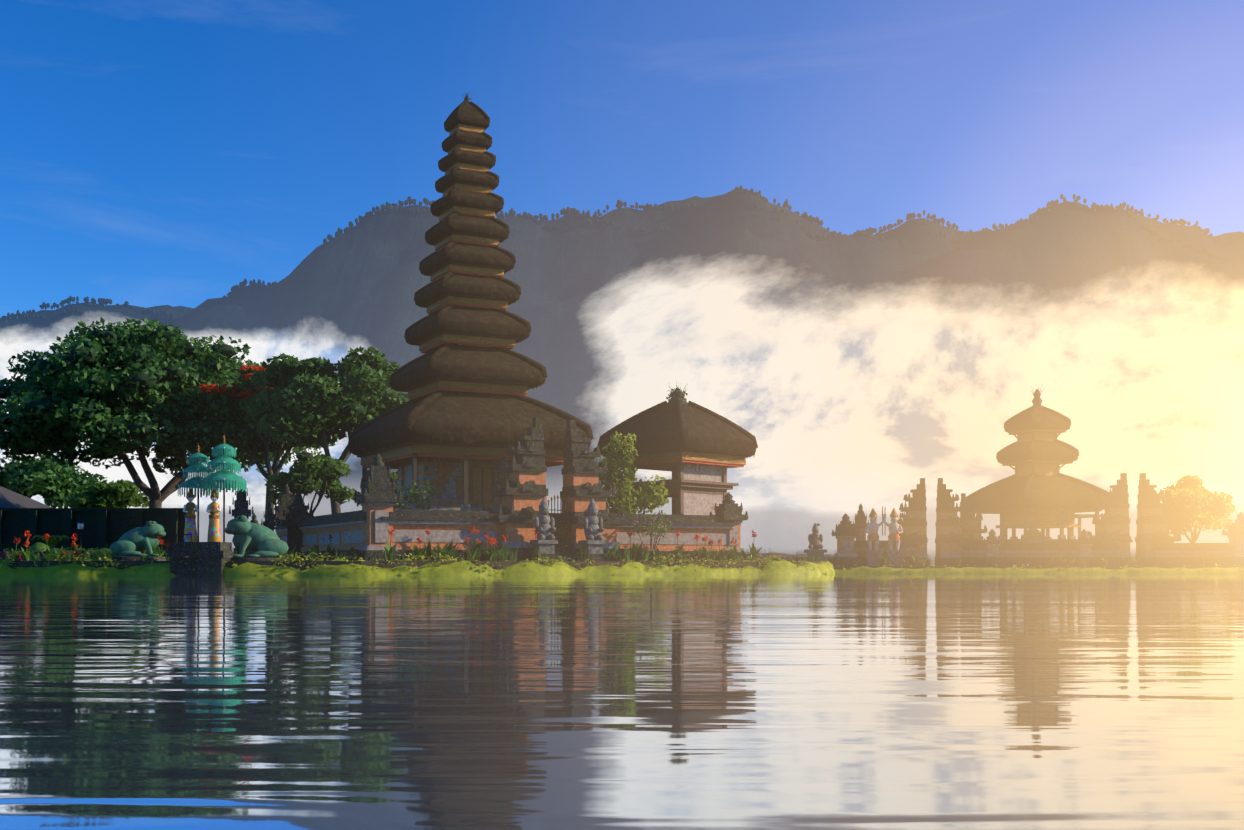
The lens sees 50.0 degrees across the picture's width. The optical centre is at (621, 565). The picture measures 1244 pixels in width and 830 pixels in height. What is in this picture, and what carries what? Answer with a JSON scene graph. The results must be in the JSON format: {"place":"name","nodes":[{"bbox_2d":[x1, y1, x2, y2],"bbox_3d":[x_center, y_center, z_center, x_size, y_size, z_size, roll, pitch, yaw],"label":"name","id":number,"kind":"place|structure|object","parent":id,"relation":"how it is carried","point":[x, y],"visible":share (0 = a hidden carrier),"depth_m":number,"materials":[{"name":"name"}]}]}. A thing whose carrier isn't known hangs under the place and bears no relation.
{"place":"outdoors","nodes":[
{"label":"outdoors","id":0,"kind":"place"},
{"bbox_2d":[0,398,361,543],"bbox_3d":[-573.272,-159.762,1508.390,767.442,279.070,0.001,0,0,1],"label":"cloud","id":1,"kind":"structure","parent":0,"point":[114,473],"depth_m":1507.47,"materials":[{"name":"white"}]},
{"bbox_2d":[0,310,388,516],"bbox_3d":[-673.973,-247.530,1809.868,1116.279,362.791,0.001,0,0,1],"label":"cloud","id":2,"kind":"structure","parent":0,"point":[263,346],"depth_m":1807.24,"materials":[{"name":"white"}]},
{"bbox_2d":[0,540,834,575],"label":"shore ground","id":3,"kind":"structure","parent":0,"point":[228,564],"depth_m":40.74,"materials":[{"name":"green plant"}]},
{"bbox_2d":[0,486,52,507],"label":"roof","id":4,"kind":"structure","parent":3,"relation":"on","point":[10,498],"depth_m":85.02,"materials":[{"name":"tile"}]},
{"bbox_2d":[0,455,106,507],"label":"tree","id":5,"kind":"object","parent":3,"relation":"on","point":[54,484],"depth_m":108.48,"materials":[{"name":"green plant"}]},
{"bbox_2d":[77,519,83,546],"bbox_3d":[-24.493,-1.120,60.352,0.340,1.950,0.340,0,0,1],"label":"garden lamp post","id":6,"kind":"object","parent":3,"relation":"on","point":[80,523],"depth_m":60.27,"materials":[{"name":"metal"}]},
{"bbox_2d":[0,508,185,552],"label":"dark garden wall","id":7,"kind":"structure","parent":3,"relation":"on","point":[103,527],"depth_m":67.06,"materials":[{"name":"black stone"}]},
{"bbox_2d":[68,479,149,507],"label":"bush","id":8,"kind":"object","parent":3,"relation":"on","point":[121,493],"depth_m":90.67,"materials":[{"name":"green plant"}]},
{"bbox_2d":[108,521,165,560],"bbox_3d":[-15.701,-0.657,43.233,1.782,1.600,1.782,0,0,1],"label":"frog statue","id":9,"kind":"object","parent":3,"relation":"on","point":[128,545],"depth_m":42.83,"materials":[{"name":"stone"}]},
{"bbox_2d":[0,317,293,507],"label":"tree","id":10,"kind":"object","parent":3,"relation":"on","point":[151,377],"depth_m":71.10,"materials":[{"name":"green plant"}]},
{"bbox_2d":[0,531,358,560],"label":"flowering plants","id":11,"kind":"object","parent":3,"relation":"on","point":[51,542],"depth_m":44.91,"materials":[{"name":"green plant"}]},
{"bbox_2d":[167,436,246,575],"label":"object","id":12,"kind":"object","parent":3,"relation":"on","point":[212,555],"depth_m":40.36,"materials":[{"name":"teal fabric"}]},
{"bbox_2d":[225,515,290,560],"bbox_3d":[-11.372,-0.657,41.632,2.054,1.818,2.043,0,0,1],"label":"frog statue","id":13,"kind":"object","parent":3,"relation":"on","point":[264,543],"depth_m":41.13,"materials":[{"name":"stone"}]},
{"bbox_2d":[197,364,337,513],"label":"flame tree","id":14,"kind":"object","parent":3,"relation":"on","point":[237,431],"depth_m":70.52,"materials":[{"name":"green plant"}]},
{"bbox_2d":[229,476,313,560],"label":"small shore shrines","id":15,"kind":"object","parent":3,"relation":"on","point":[297,514],"depth_m":50.63,"materials":[{"name":"grey brick"}]},
{"bbox_2d":[263,446,354,513],"bbox_3d":[-13.633,-2.525,58.337,4.046,5.372,3.826,0,0,1],"label":"lit tree","id":16,"kind":"object","parent":3,"relation":"on","point":[307,474],"depth_m":57.70,"materials":[{"name":"green plant"}]},
{"bbox_2d":[244,346,409,513],"bbox_3d":[-13.947,-5.129,63.947,8.391,10.603,8.907,0,0,1],"label":"tree","id":17,"kind":"object","parent":3,"relation":"on","point":[308,403],"depth_m":61.91,"materials":[{"name":"green plant"}]},
{"bbox_2d":[357,470,397,508],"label":"tree","id":18,"kind":"object","parent":3,"relation":"on","point":[393,474],"depth_m":68.75,"materials":[{"name":"green plant"}]},
{"bbox_2d":[274,418,748,561],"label":"temple wall","id":19,"kind":"structure","parent":3,"relation":"on","point":[522,494],"depth_m":45.32,"materials":[{"name":"grey stone"}]},
{"bbox_2d":[547,495,570,545],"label":"iron gate leaves","id":20,"kind":"object","parent":19,"relation":"on","point":[555,533],"depth_m":45.82,"materials":[{"name":"black metal"}]},
{"bbox_2d":[530,497,606,560],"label":"statues","id":21,"kind":"object","parent":3,"relation":"on","point":[544,523],"depth_m":44.96,"materials":[{"name":"stone"}]},
{"bbox_2d":[383,432,761,561],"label":"island plants","id":22,"kind":"object","parent":3,"relation":"on","point":[628,500],"depth_m":47.52,"materials":[{"name":"green plant"}]},
{"bbox_2d":[598,380,757,514],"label":"pavilion","id":23,"kind":"structure","parent":3,"relation":"on","point":[697,450],"depth_m":49.79,"materials":[{"name":"brown plant"}]},
{"bbox_2d":[347,91,593,545],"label":"meru tower","id":24,"kind":"structure","parent":0,"point":[459,422],"depth_m":48.67,"materials":[{"name":"brown plant"}]},
{"bbox_2d":[0,574,1243,829],"bbox_3d":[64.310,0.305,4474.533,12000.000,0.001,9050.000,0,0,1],"label":"lake water","id":25,"kind":"structure","parent":0,"point":[706,702],"depth_m":2.98,"materials":[{"name":"blue liquid"}]},
{"bbox_2d":[176,534,191,575],"bbox_3d":[-13.069,-0.170,39.786,0.386,1.550,0.341,0,0,42],"label":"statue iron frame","id":26,"kind":"object","parent":25,"relation":"in","point":[183,556],"depth_m":39.77,"materials":[{"name":"black metal"}]},
{"bbox_2d":[0,188,1243,565],"bbox_3d":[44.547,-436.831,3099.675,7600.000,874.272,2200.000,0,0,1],"label":"mountain terrain","id":27,"kind":"structure","parent":0,"point":[362,282],"depth_m":2779.39,"materials":[{"name":"grey stone"}]},
{"bbox_2d":[0,185,1243,327],"bbox_3d":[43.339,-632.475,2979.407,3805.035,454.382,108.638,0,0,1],"label":"trees","id":28,"kind":"object","parent":27,"relation":"on","point":[870,231],"depth_m":2983.93,"materials":[{"name":"green plant"}]},
{"bbox_2d":[0,0,1243,317],"label":"sky","id":29,"kind":"structure","parent":0,"point":[173,153],"materials":[{"name":"blue"}]},
{"bbox_2d":[33,444,1243,559],"bbox_3d":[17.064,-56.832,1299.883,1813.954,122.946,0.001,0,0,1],"label":"cloud","id":30,"kind":"structure","parent":0,"point":[828,511],"depth_m":1297.17,"materials":[{"name":"white"}]},
{"bbox_2d":[746,552,834,562],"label":"wall","id":31,"kind":"structure","parent":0,"point":[829,557],"depth_m":69.55,"materials":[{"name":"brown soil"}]},
{"bbox_2d":[546,252,1243,547],"bbox_3d":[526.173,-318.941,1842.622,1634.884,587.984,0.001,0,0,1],"label":"cloud","id":32,"kind":"structure","parent":0,"point":[646,327],"depth_m":1847.85,"materials":[{"name":"white"}]},
{"bbox_2d":[549,299,1243,553],"bbox_3d":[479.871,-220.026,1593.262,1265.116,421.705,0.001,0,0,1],"label":"cloud","id":33,"kind":"structure","parent":0,"point":[750,388],"depth_m":1594.31,"materials":[{"name":"white"}]},
{"bbox_2d":[766,329,1243,568],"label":"mist","id":34,"kind":"structure","parent":0,"point":[1047,464],"depth_m":48.78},
{"bbox_2d":[829,555,1243,573],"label":"grass","id":35,"kind":"structure","parent":0,"point":[958,568],"depth_m":51.09,"materials":[{"name":"green plant"}]},
{"bbox_2d":[804,507,904,565],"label":"statues","id":36,"kind":"object","parent":35,"relation":"on","point":[872,557],"depth_m":52.56,"materials":[{"name":"stone"}]},
{"bbox_2d":[831,473,1243,565],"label":"temple wall","id":37,"kind":"structure","parent":35,"relation":"on","point":[847,555],"depth_m":53.10,"materials":[{"name":"grey stone"}]},
{"bbox_2d":[1159,474,1235,542],"bbox_3d":[23.974,-1.756,55.481,3.650,4.137,3.558,0,0,1],"label":"tree","id":38,"kind":"object","parent":35,"relation":"on","point":[1184,490],"depth_m":54.64,"materials":[{"name":"green plant"}]},
{"bbox_2d":[966,385,1132,542],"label":"meru tower","id":39,"kind":"structure","parent":0,"point":[1072,488],"depth_m":56.81,"materials":[{"name":"brown plant"}]},
{"label":"lakebed","id":40,"kind":"structure","parent":0,"visible":0},
{"bbox_2d":[744,546,1135,564],"bbox_3d":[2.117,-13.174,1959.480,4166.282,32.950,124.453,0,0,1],"label":"bushes","id":41,"kind":"object","parent":40,"relation":"on","point":[930,561],"depth_m":1949.09,"materials":[{"name":"green plant"}]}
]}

